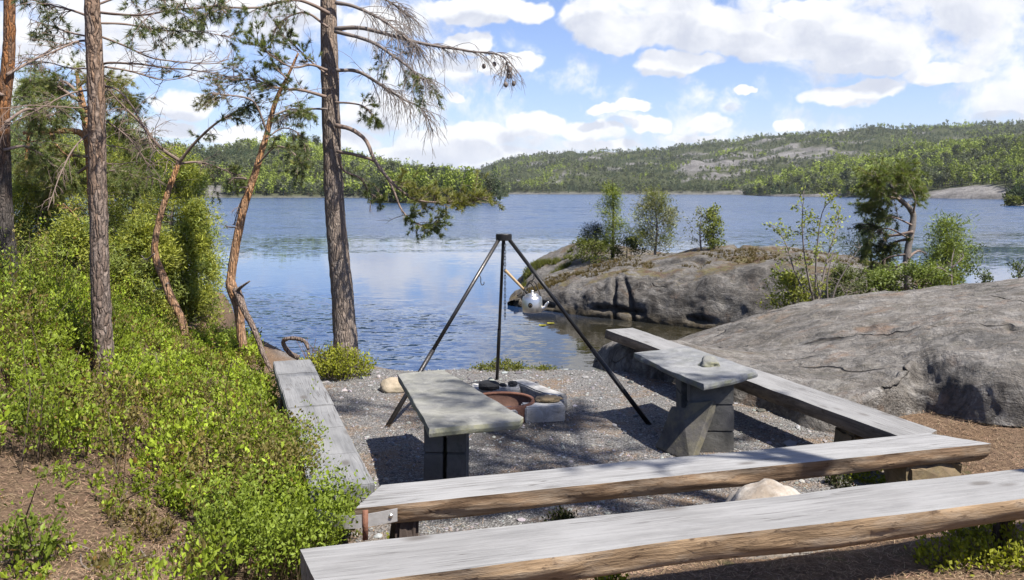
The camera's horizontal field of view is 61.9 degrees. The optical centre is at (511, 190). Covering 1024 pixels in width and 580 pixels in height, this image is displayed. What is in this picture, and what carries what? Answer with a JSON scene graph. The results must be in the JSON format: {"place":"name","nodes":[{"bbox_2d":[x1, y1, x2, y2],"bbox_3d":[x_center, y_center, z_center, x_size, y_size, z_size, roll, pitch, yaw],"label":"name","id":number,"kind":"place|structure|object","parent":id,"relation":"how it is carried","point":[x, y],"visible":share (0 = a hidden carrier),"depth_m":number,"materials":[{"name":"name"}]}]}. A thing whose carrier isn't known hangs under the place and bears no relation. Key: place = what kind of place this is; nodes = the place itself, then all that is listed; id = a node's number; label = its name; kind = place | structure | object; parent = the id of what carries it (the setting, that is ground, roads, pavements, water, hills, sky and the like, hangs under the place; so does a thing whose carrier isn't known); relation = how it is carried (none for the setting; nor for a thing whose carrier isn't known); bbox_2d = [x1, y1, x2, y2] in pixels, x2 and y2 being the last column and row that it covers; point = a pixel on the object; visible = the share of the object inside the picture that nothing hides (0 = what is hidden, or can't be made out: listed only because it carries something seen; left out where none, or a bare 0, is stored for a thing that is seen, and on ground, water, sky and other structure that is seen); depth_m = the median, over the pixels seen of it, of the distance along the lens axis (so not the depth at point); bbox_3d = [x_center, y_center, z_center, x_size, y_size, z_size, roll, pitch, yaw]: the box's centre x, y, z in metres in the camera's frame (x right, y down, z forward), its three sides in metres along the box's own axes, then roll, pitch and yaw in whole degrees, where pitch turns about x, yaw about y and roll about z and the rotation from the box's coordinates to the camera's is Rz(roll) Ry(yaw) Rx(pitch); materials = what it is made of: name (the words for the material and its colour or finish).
{"place":"outdoors","nodes":[
{"label":"outdoors","id":0,"kind":"place"},
{"bbox_2d":[11,127,508,197],"bbox_3d":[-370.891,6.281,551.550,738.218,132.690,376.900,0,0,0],"label":"hill","id":1,"kind":"structure","parent":0,"point":[259,194],"depth_m":387.13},
{"bbox_2d":[258,167,272,180],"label":"birch tree","id":2,"kind":"object","parent":1,"relation":"on","point":[265,174],"visible":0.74,"depth_m":417.11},
{"bbox_2d":[368,198,499,202],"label":"island","id":3,"kind":"structure","parent":0,"point":[391,201],"depth_m":218.27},
{"bbox_2d":[376,175,387,193],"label":"pine tree","id":4,"kind":"object","parent":3,"relation":"on","point":[381,178],"visible":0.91,"depth_m":214.02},
{"bbox_2d":[378,168,408,201],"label":"birch tree","id":5,"kind":"object","parent":3,"relation":"on","point":[388,187],"visible":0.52,"depth_m":214.08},
{"bbox_2d":[396,171,413,202],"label":"birch tree","id":6,"kind":"object","parent":3,"relation":"on","point":[408,199],"visible":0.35,"depth_m":210.79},
{"bbox_2d":[407,167,430,201],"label":"birch tree","id":7,"kind":"object","parent":3,"relation":"on","point":[423,177],"visible":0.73,"depth_m":213.84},
{"bbox_2d":[421,161,438,196],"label":"pine tree","id":8,"kind":"object","parent":3,"relation":"on","point":[433,169],"visible":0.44,"depth_m":224.81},
{"bbox_2d":[434,166,461,192],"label":"birch tree","id":9,"kind":"object","parent":3,"relation":"on","point":[453,175],"visible":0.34,"depth_m":216.87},
{"bbox_2d":[439,165,458,199],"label":"birch tree","id":10,"kind":"object","parent":3,"relation":"on","point":[447,183],"visible":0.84,"depth_m":211.53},
{"bbox_2d":[457,168,482,195],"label":"birch tree","id":11,"kind":"object","parent":3,"relation":"on","point":[460,183],"visible":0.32,"depth_m":217.13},
{"bbox_2d":[459,165,482,196],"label":"birch tree","id":12,"kind":"object","parent":3,"relation":"on","point":[469,186],"visible":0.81,"depth_m":214.42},
{"bbox_2d":[485,176,495,191],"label":"pine tree","id":13,"kind":"object","parent":3,"relation":"on","point":[489,181],"visible":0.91,"depth_m":222.82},
{"bbox_2d":[487,162,503,200],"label":"spruce tree","id":14,"kind":"object","parent":3,"relation":"on","point":[499,197],"visible":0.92,"depth_m":223.90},
{"bbox_2d":[0,256,1023,579],"bbox_3d":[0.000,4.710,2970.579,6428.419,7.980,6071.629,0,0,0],"label":"ground","id":15,"kind":"structure","parent":0,"point":[492,448],"depth_m":6.32,"materials":[{"name":"gravel"}]},
{"bbox_2d":[10,99,28,216],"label":"pine tree","id":16,"kind":"object","parent":15,"relation":"on","point":[16,142],"visible":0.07,"depth_m":19.20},
{"bbox_2d":[0,0,85,286],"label":"pine tree","id":17,"kind":"object","parent":15,"relation":"on","point":[61,117],"visible":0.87,"depth_m":9.73,"materials":[{"name":"green plant"}]},
{"bbox_2d":[10,66,78,240],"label":"pine tree","id":18,"kind":"object","parent":15,"relation":"on","point":[17,140],"visible":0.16,"depth_m":19.89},
{"bbox_2d":[12,168,82,279],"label":"juniper","id":19,"kind":"object","parent":15,"relation":"on","point":[19,193],"visible":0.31,"depth_m":13.85,"materials":[{"name":"green plant"}]},
{"bbox_2d":[16,134,131,283],"bbox_3d":[-8.141,0.662,15.524,2.378,3.456,2.448,0,0,0],"label":"juniper","id":20,"kind":"object","parent":15,"relation":"on","point":[70,201],"visible":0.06,"depth_m":15.35,"materials":[{"name":"green plant"}]},
{"bbox_2d":[18,202,130,299],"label":"juniper","id":21,"kind":"object","parent":15,"relation":"on","point":[80,231],"visible":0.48,"depth_m":12.05,"materials":[{"name":"green plant"}]},
{"bbox_2d":[11,50,159,222],"bbox_3d":[-6.750,-0.036,13.475,2.869,4.408,1.927,0,0,0],"label":"pine tree","id":22,"kind":"object","parent":15,"relation":"on","point":[56,87],"visible":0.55,"depth_m":13.43,"materials":[{"name":"green plant"}]},
{"bbox_2d":[53,109,176,281],"bbox_3d":[-7.931,0.488,16.523,2.431,4.516,2.548,0,0,30],"label":"juniper","id":23,"kind":"object","parent":15,"relation":"on","point":[110,139],"visible":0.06,"depth_m":16.44,"materials":[{"name":"green plant"}]},
{"bbox_2d":[79,110,169,234],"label":"pine tree","id":24,"kind":"object","parent":15,"relation":"on","point":[132,125],"visible":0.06,"depth_m":22.93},
{"bbox_2d":[0,0,249,376],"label":"pine tree","id":25,"kind":"object","parent":15,"relation":"on","point":[101,310],"visible":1,"depth_m":7.34,"materials":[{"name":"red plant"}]},
{"bbox_2d":[78,126,217,297],"bbox_3d":[-6.748,0.732,15.395,2.477,3.852,2.407,0,0,25],"label":"juniper","id":26,"kind":"object","parent":15,"relation":"on","point":[124,193],"visible":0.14,"depth_m":15.04,"materials":[{"name":"green plant"}]},
{"bbox_2d":[109,205,196,320],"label":"juniper","id":27,"kind":"object","parent":15,"relation":"on","point":[138,239],"visible":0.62,"depth_m":12.84,"materials":[{"name":"green plant"}]},
{"bbox_2d":[0,210,336,579],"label":"bilberry cover","id":28,"kind":"object","parent":15,"relation":"on","point":[64,311],"visible":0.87,"depth_m":6.11,"materials":[{"name":"green plant"}]},
{"bbox_2d":[67,54,276,337],"bbox_3d":[-4.234,0.129,10.663,2.419,3.639,1.486,0,0,-21],"label":"pine tree","id":29,"kind":"object","parent":15,"relation":"on","point":[164,278],"visible":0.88,"depth_m":10.99,"materials":[{"name":"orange plant"}]},
{"bbox_2d":[111,140,238,321],"bbox_3d":[-5.668,0.854,14.002,2.204,3.382,1.965,0,0,0],"label":"juniper","id":30,"kind":"object","parent":15,"relation":"on","point":[186,174],"visible":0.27,"depth_m":14.09,"materials":[{"name":"green plant"}]},
{"bbox_2d":[0,450,361,579],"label":"bilberry seedlings","id":31,"kind":"object","parent":15,"relation":"on","point":[109,501],"visible":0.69,"depth_m":4.33,"materials":[{"name":"green plant"}]},
{"bbox_2d":[149,190,227,327],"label":"juniper","id":32,"kind":"object","parent":15,"relation":"on","point":[195,223],"visible":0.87,"depth_m":13.22,"materials":[{"name":"green plant"}]},
{"bbox_2d":[192,51,318,372],"bbox_3d":[-2.941,0.182,10.038,1.452,3.870,1.320,0,0,0],"label":"pine tree","id":33,"kind":"object","parent":15,"relation":"on","point":[237,300],"visible":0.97,"depth_m":10.13,"materials":[{"name":"orange plant"}]},
{"bbox_2d":[177,388,376,579],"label":"bush","id":34,"kind":"object","parent":15,"relation":"on","point":[291,524],"visible":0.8,"depth_m":4.56,"materials":[{"name":"green plant"}]},
{"bbox_2d":[281,336,309,359],"bbox_3d":[-2.409,1.776,9.625,0.383,0.295,0.181,0,0,19],"label":"driftwood","id":35,"kind":"object","parent":15,"relation":"on","point":[288,351],"visible":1,"depth_m":9.60,"materials":[{"name":"wood"}]},
{"bbox_2d":[297,337,336,361],"bbox_3d":[-2.285,1.852,9.934,0.554,0.298,0.374,0,0,18],"label":"brushwood","id":36,"kind":"object","parent":15,"relation":"on","point":[312,350],"visible":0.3,"depth_m":9.90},
{"bbox_2d":[273,359,374,532],"bbox_3d":[-1.573,1.934,6.655,0.372,0.523,3.842,0,0,-19],"label":"plank bench","id":37,"kind":"object","parent":15,"relation":"on","point":[294,380],"visible":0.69,"depth_m":6.23,"materials":[{"name":"grey wood"}]},
{"bbox_2d":[299,341,379,380],"bbox_3d":[-1.978,1.905,9.671,0.954,0.454,0.719,0,0,0],"label":"bilberry bush","id":38,"kind":"object","parent":15,"relation":"on","point":[337,364],"visible":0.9,"depth_m":9.55,"materials":[{"name":"green plant"}]},
{"bbox_2d":[182,0,525,356],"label":"pine tree","id":39,"kind":"object","parent":15,"relation":"on","point":[344,330],"visible":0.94,"depth_m":10.46,"materials":[{"name":"brown plant"}]},
{"bbox_2d":[379,377,404,392],"bbox_3d":[-1.225,2.034,8.991,0.348,0.132,0.294,0,0,0],"label":"stone","id":40,"kind":"object","parent":15,"relation":"on","point":[390,385],"visible":0.69,"depth_m":8.88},
{"bbox_2d":[398,370,522,480],"bbox_3d":[-0.490,1.818,6.247,0.656,0.663,1.702,0,0,-19],"label":"stone table","id":41,"kind":"object","parent":15,"relation":"on","point":[453,412],"visible":0.84,"depth_m":5.69,"materials":[{"name":"stone"}]},
{"bbox_2d":[469,355,536,371],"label":"bilberry bush","id":42,"kind":"object","parent":15,"relation":"on","point":[516,366],"visible":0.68,"depth_m":10.06,"materials":[{"name":"green plant"}]},
{"bbox_2d":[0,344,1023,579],"bbox_3d":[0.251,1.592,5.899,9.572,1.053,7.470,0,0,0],"label":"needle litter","id":43,"kind":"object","parent":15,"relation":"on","point":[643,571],"visible":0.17,"depth_m":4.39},
{"bbox_2d":[385,233,651,427],"bbox_3d":[0.061,1.276,8.550,2.411,1.720,1.988,0,0,0],"label":"cooking tripod","id":44,"kind":"object","parent":15,"relation":"on","point":[503,237],"visible":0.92,"depth_m":8.02,"materials":[{"name":"metal"}]},
{"bbox_2d":[504,243,505,316],"bbox_3d":[-0.067,0.863,8.260,0.018,0.776,0.018,0,0,44],"label":"chain","id":45,"kind":"object","parent":44,"relation":"hanging from","point":[504,281],"visible":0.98,"depth_m":8.26,"materials":[{"name":"black metal"}]},
{"bbox_2d":[504,269,549,312],"bbox_3d":[0.144,0.950,8.149,0.415,0.402,0.196,0,0,34],"label":"kettle","id":46,"kind":"object","parent":44,"relation":"hanging from","point":[532,302],"visible":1,"depth_m":8.07,"materials":[{"name":"metal"}]},
{"bbox_2d":[472,379,567,422],"bbox_3d":[-0.125,2.047,8.194,1.258,0.205,1.189,0,0,-17],"label":"fire pit","id":47,"kind":"object","parent":15,"relation":"on","point":[519,397],"visible":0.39,"depth_m":8.17,"materials":[{"name":"white stone"}]},
{"bbox_2d":[478,380,499,390],"bbox_3d":[-0.227,1.903,8.355,0.208,0.100,0.108,0,0,-10],"label":"charred log","id":48,"kind":"object","parent":47,"relation":"on","point":[488,385],"visible":1,"depth_m":8.32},
{"bbox_2d":[534,395,563,402],"bbox_3d":[0.343,1.935,7.960,0.279,0.044,0.188,0,0,0],"label":"stone","id":49,"kind":"object","parent":47,"relation":"on","point":[550,398],"visible":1,"depth_m":7.92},
{"bbox_2d":[530,362,560,370],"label":"bilberry bush","id":50,"kind":"object","parent":15,"relation":"on","point":[543,367],"visible":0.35,"depth_m":10.04,"materials":[{"name":"green plant"}]},
{"bbox_2d":[541,505,576,521],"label":"bilberry sprig","id":51,"kind":"object","parent":15,"relation":"on","point":[562,515],"visible":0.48,"depth_m":5.39,"materials":[{"name":"green plant"}]},
{"bbox_2d":[594,573,629,579],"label":"bilberry sprig","id":52,"kind":"object","parent":15,"relation":"on","point":[615,576],"visible":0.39,"depth_m":3.90,"materials":[{"name":"green plant"}]},
{"bbox_2d":[315,433,990,540],"bbox_3d":[1.041,1.952,5.210,4.382,0.549,0.385,0,0,-16],"label":"log bench","id":53,"kind":"object","parent":15,"relation":"on","point":[401,510],"visible":0.94,"depth_m":5.08,"materials":[{"name":"grey wood"}]},
{"bbox_2d":[300,469,1023,579],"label":"log bench","id":54,"kind":"object","parent":15,"relation":"on","point":[585,547],"visible":0.96,"depth_m":3.71,"materials":[{"name":"grey wood"}]},
{"bbox_2d":[655,400,715,456],"bbox_3d":[1.411,1.910,6.856,0.336,0.488,0.406,0,0,-34],"label":"stone slab","id":55,"kind":"object","parent":15,"relation":"on","point":[684,431],"depth_m":6.79,"materials":[{"name":"stone"}]},
{"bbox_2d":[634,346,757,452],"bbox_3d":[1.586,1.818,7.393,0.715,0.663,1.514,0,0,-16],"label":"stone table","id":56,"kind":"object","parent":15,"relation":"on","point":[695,382],"visible":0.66,"depth_m":6.88,"materials":[{"name":"grey stone"}]},
{"bbox_2d":[698,355,719,366],"bbox_3d":[1.676,1.451,7.277,0.159,0.090,0.126,0,0,-18],"label":"stone","id":57,"kind":"object","parent":56,"relation":"on","point":[709,361],"visible":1,"depth_m":7.24,"materials":[{"name":"stone"}]},
{"bbox_2d":[604,328,936,441],"bbox_3d":[2.100,1.976,8.120,0.396,0.587,4.931,0,0,-19],"label":"plank bench","id":58,"kind":"object","parent":15,"relation":"on","point":[851,420],"visible":0.53,"depth_m":6.85,"materials":[{"name":"grey wood"}]},
{"bbox_2d":[725,478,833,558],"bbox_3d":[1.375,1.831,4.620,0.716,0.545,0.446,0,0,0],"label":"boulder","id":59,"kind":"object","parent":15,"relation":"on","point":[765,488],"visible":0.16,"depth_m":4.53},
{"bbox_2d":[823,474,855,488],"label":"bilberry sprig","id":60,"kind":"object","parent":15,"relation":"on","point":[834,479],"visible":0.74,"depth_m":6.06,"materials":[{"name":"green plant"}]},
{"bbox_2d":[814,259,871,298],"bbox_3d":[5.769,1.714,14.879,0.973,1.099,1.212,0,0,34],"label":"shrub","id":61,"kind":"object","parent":15,"relation":"on","point":[845,279],"visible":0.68,"depth_m":14.80,"materials":[{"name":"green plant"}]},
{"bbox_2d":[832,216,901,293],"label":"pine tree","id":62,"kind":"object","parent":15,"relation":"on","point":[857,245],"visible":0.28,"depth_m":16.25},
{"bbox_2d":[844,469,892,483],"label":"bilberry sprig","id":63,"kind":"object","parent":15,"relation":"on","point":[867,474],"visible":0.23,"depth_m":6.15,"materials":[{"name":"green plant"}]},
{"bbox_2d":[849,261,916,293],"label":"shrub","id":64,"kind":"object","parent":15,"relation":"on","point":[882,282],"visible":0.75,"depth_m":14.49,"materials":[{"name":"green plant"}]},
{"bbox_2d":[846,150,932,289],"bbox_3d":[6.905,0.601,15.601,1.518,2.757,1.566,0,0,19],"label":"pine tree","id":65,"kind":"object","parent":15,"relation":"on","point":[902,173],"visible":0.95,"depth_m":15.55,"materials":[{"name":"green plant"}]},
{"bbox_2d":[888,254,965,288],"bbox_3d":[6.999,1.460,14.398,1.021,0.754,1.113,0,0,0],"label":"shrub","id":66,"kind":"object","parent":15,"relation":"on","point":[930,274],"visible":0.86,"depth_m":14.30,"materials":[{"name":"green plant"}]},
{"bbox_2d":[904,532,985,576],"bbox_3d":[2.163,1.799,4.249,0.391,0.206,0.350,0,0,0],"label":"bilberry sprig","id":67,"kind":"object","parent":15,"relation":"on","point":[929,552],"visible":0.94,"depth_m":4.20,"materials":[{"name":"green plant"}]},
{"bbox_2d":[914,203,980,285],"bbox_3d":[8.019,1.076,15.841,1.343,1.704,1.174,0,0,0],"label":"shrub","id":68,"kind":"object","parent":15,"relation":"on","point":[949,239],"visible":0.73,"depth_m":15.70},
{"bbox_2d":[931,520,1023,574],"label":"bilberry sprig","id":69,"kind":"object","parent":15,"relation":"on","point":[977,534],"visible":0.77,"depth_m":4.26,"materials":[{"name":"green plant"}]},
{"bbox_2d":[0,0,1023,171],"label":"sky","id":70,"kind":"structure","parent":0,"point":[596,74],"materials":[{"name":"blue"}]},
{"bbox_2d":[17,194,1023,371],"bbox_3d":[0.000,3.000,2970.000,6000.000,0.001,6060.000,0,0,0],"label":"lake water","id":71,"kind":"structure","parent":0,"point":[409,291],"depth_m":39.09,"materials":[{"name":"liquid"}]},
{"bbox_2d":[518,241,664,284],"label":"rocky rise","id":72,"kind":"structure","parent":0,"point":[544,270],"depth_m":27.20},
{"bbox_2d":[521,247,585,286],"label":"rise grass","id":73,"kind":"structure","parent":72,"relation":"on","point":[539,263],"depth_m":27.51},
{"bbox_2d":[573,220,619,253],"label":"spruce","id":74,"kind":"object","parent":72,"relation":"on","point":[590,228],"visible":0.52,"depth_m":25.74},
{"bbox_2d":[319,368,889,541],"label":"gravel","id":75,"kind":"structure","parent":0,"point":[789,443],"depth_m":7.29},
{"bbox_2d":[507,244,932,329],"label":"rocky point","id":76,"kind":"structure","parent":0,"point":[716,291],"depth_m":19.68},
{"bbox_2d":[569,233,619,264],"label":"shrub","id":77,"kind":"object","parent":76,"relation":"on","point":[602,247],"visible":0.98,"depth_m":24.87,"materials":[{"name":"green plant"}]},
{"bbox_2d":[589,177,635,257],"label":"birch tree","id":78,"kind":"object","parent":76,"relation":"on","point":[612,204],"visible":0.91,"depth_m":25.41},
{"bbox_2d":[605,233,649,259],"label":"shrub","id":79,"kind":"object","parent":76,"relation":"on","point":[628,242],"visible":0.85,"depth_m":24.95,"materials":[{"name":"green plant"}]},
{"bbox_2d":[625,186,686,254],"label":"pine tree","id":80,"kind":"object","parent":76,"relation":"on","point":[654,207],"visible":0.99,"depth_m":24.41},
{"bbox_2d":[519,246,865,298],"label":"heath turf","id":81,"kind":"structure","parent":76,"relation":"on","point":[554,281],"depth_m":21.56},
{"bbox_2d":[683,205,716,250],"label":"birch","id":82,"kind":"object","parent":76,"relation":"on","point":[699,232],"visible":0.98,"depth_m":23.47,"materials":[{"name":"green plant"}]},
{"bbox_2d":[694,202,727,249],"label":"birch","id":83,"kind":"object","parent":76,"relation":"on","point":[715,219],"visible":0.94,"depth_m":23.36,"materials":[{"name":"green plant"}]},
{"bbox_2d":[917,240,993,284],"bbox_3d":[8.643,1.486,16.582,1.092,1.185,1.150,0,0,0],"label":"shrub","id":84,"kind":"object","parent":76,"relation":"on","point":[972,265],"visible":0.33,"depth_m":16.39,"materials":[{"name":"green plant"}]},
{"bbox_2d":[473,123,1023,194],"bbox_3d":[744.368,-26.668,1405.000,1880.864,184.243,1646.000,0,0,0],"label":"hill","id":85,"kind":"structure","parent":0,"point":[692,169],"depth_m":1003.05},
{"bbox_2d":[10,118,1023,199],"bbox_3d":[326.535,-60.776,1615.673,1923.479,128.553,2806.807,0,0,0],"label":"forest","id":86,"kind":"object","parent":85,"relation":"on","point":[923,149],"visible":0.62,"depth_m":654.54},
{"bbox_2d":[592,277,1023,432],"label":"bedrock","id":87,"kind":"structure","parent":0,"point":[956,350],"depth_m":8.75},
{"bbox_2d":[756,269,830,308],"bbox_3d":[4.874,1.844,14.600,1.178,1.050,0.995,0,0,41],"label":"shrub","id":88,"kind":"object","parent":87,"relation":"on","point":[775,301],"visible":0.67,"depth_m":14.56,"materials":[{"name":"green plant"}]},
{"bbox_2d":[762,186,850,302],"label":"birch","id":89,"kind":"object","parent":87,"relation":"on","point":[802,225],"visible":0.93,"depth_m":14.38,"materials":[{"name":"green plant"}]},
{"bbox_2d":[809,238,861,298],"bbox_3d":[5.315,1.357,13.980,0.823,1.218,0.449,0,0,0],"label":"dead shrub","id":90,"kind":"object","parent":87,"relation":"on","point":[837,283],"visible":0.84,"depth_m":13.96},
{"bbox_2d":[935,248,963,284],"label":"dead shrub","id":91,"kind":"object","parent":87,"relation":"on","point":[954,265],"visible":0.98,"depth_m":14.20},
{"bbox_2d":[974,267,993,282],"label":"seedling","id":92,"kind":"object","parent":87,"relation":"on","point":[985,277],"visible":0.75,"depth_m":12.59,"materials":[{"name":"green plant"}]},
{"bbox_2d":[1003,258,1023,278],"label":"seedling","id":93,"kind":"object","parent":87,"relation":"on","point":[1017,267],"visible":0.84,"depth_m":12.39,"materials":[{"name":"green plant"}]},
{"bbox_2d":[744,142,1015,198],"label":"hill","id":94,"kind":"structure","parent":0,"point":[974,190],"depth_m":346.87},
{"bbox_2d":[779,162,795,174],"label":"birch tree","id":95,"kind":"object","parent":94,"relation":"on","point":[790,168],"visible":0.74,"depth_m":619.68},
{"bbox_2d":[793,174,804,190],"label":"pine tree","id":96,"kind":"object","parent":94,"relation":"on","point":[796,179],"visible":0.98,"depth_m":489.27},
{"bbox_2d":[834,151,847,160],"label":"birch tree","id":97,"kind":"object","parent":94,"relation":"on","point":[838,156],"visible":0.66,"depth_m":655.68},
{"bbox_2d":[839,166,851,193],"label":"pine tree","id":98,"kind":"object","parent":94,"relation":"on","point":[847,171],"visible":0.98,"depth_m":414.09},
{"bbox_2d":[929,152,943,167],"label":"birch tree","id":99,"kind":"object","parent":94,"relation":"on","point":[937,162],"visible":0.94,"depth_m":440.93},
{"bbox_2d":[939,166,951,186],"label":"pine tree","id":100,"kind":"object","parent":94,"relation":"on","point":[947,169],"visible":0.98,"depth_m":368.46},
{"bbox_2d":[942,163,956,181],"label":"birch tree","id":101,"kind":"object","parent":94,"relation":"on","point":[952,174],"visible":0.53,"depth_m":371.25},
{"bbox_2d":[949,144,961,155],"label":"pine tree","id":102,"kind":"object","parent":94,"relation":"on","point":[955,147],"visible":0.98,"depth_m":495.95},
{"bbox_2d":[951,162,971,183],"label":"birch tree","id":103,"kind":"object","parent":94,"relation":"on","point":[961,169],"visible":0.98,"depth_m":362.44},
{"bbox_2d":[981,137,992,147],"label":"pine tree","id":104,"kind":"object","parent":94,"relation":"on","point":[988,141],"visible":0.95,"depth_m":513.40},
{"bbox_2d":[983,164,994,182],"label":"birch tree","id":105,"kind":"object","parent":94,"relation":"on","point":[989,169],"visible":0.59,"depth_m":353.83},
{"bbox_2d":[985,168,1002,181],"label":"birch tree","id":106,"kind":"object","parent":94,"relation":"on","point":[994,175],"visible":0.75,"depth_m":345.36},
{"bbox_2d":[995,164,1012,182],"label":"pine tree","id":107,"kind":"object","parent":94,"relation":"on","point":[1001,172],"visible":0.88,"depth_m":334.36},
{"bbox_2d":[1011,142,1023,157],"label":"birch tree","id":108,"kind":"object","parent":94,"relation":"on","point":[1021,151],"visible":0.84,"depth_m":413.36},
{"bbox_2d":[1014,166,1023,177],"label":"pine tree","id":109,"kind":"object","parent":94,"relation":"on","point":[1018,168],"visible":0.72,"depth_m":316.50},
{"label":"islet","id":110,"kind":"structure","parent":0,"visible":0},
{"bbox_2d":[1001,185,1023,204],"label":"shrub","id":111,"kind":"object","parent":110,"relation":"on","point":[1018,191],"visible":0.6,"depth_m":175.38,"materials":[{"name":"green plant"}]},
{"bbox_2d":[1001,193,1023,205],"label":"shrub","id":112,"kind":"object","parent":110,"relation":"on","point":[1014,200],"visible":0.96,"depth_m":171.70,"materials":[{"name":"green plant"}]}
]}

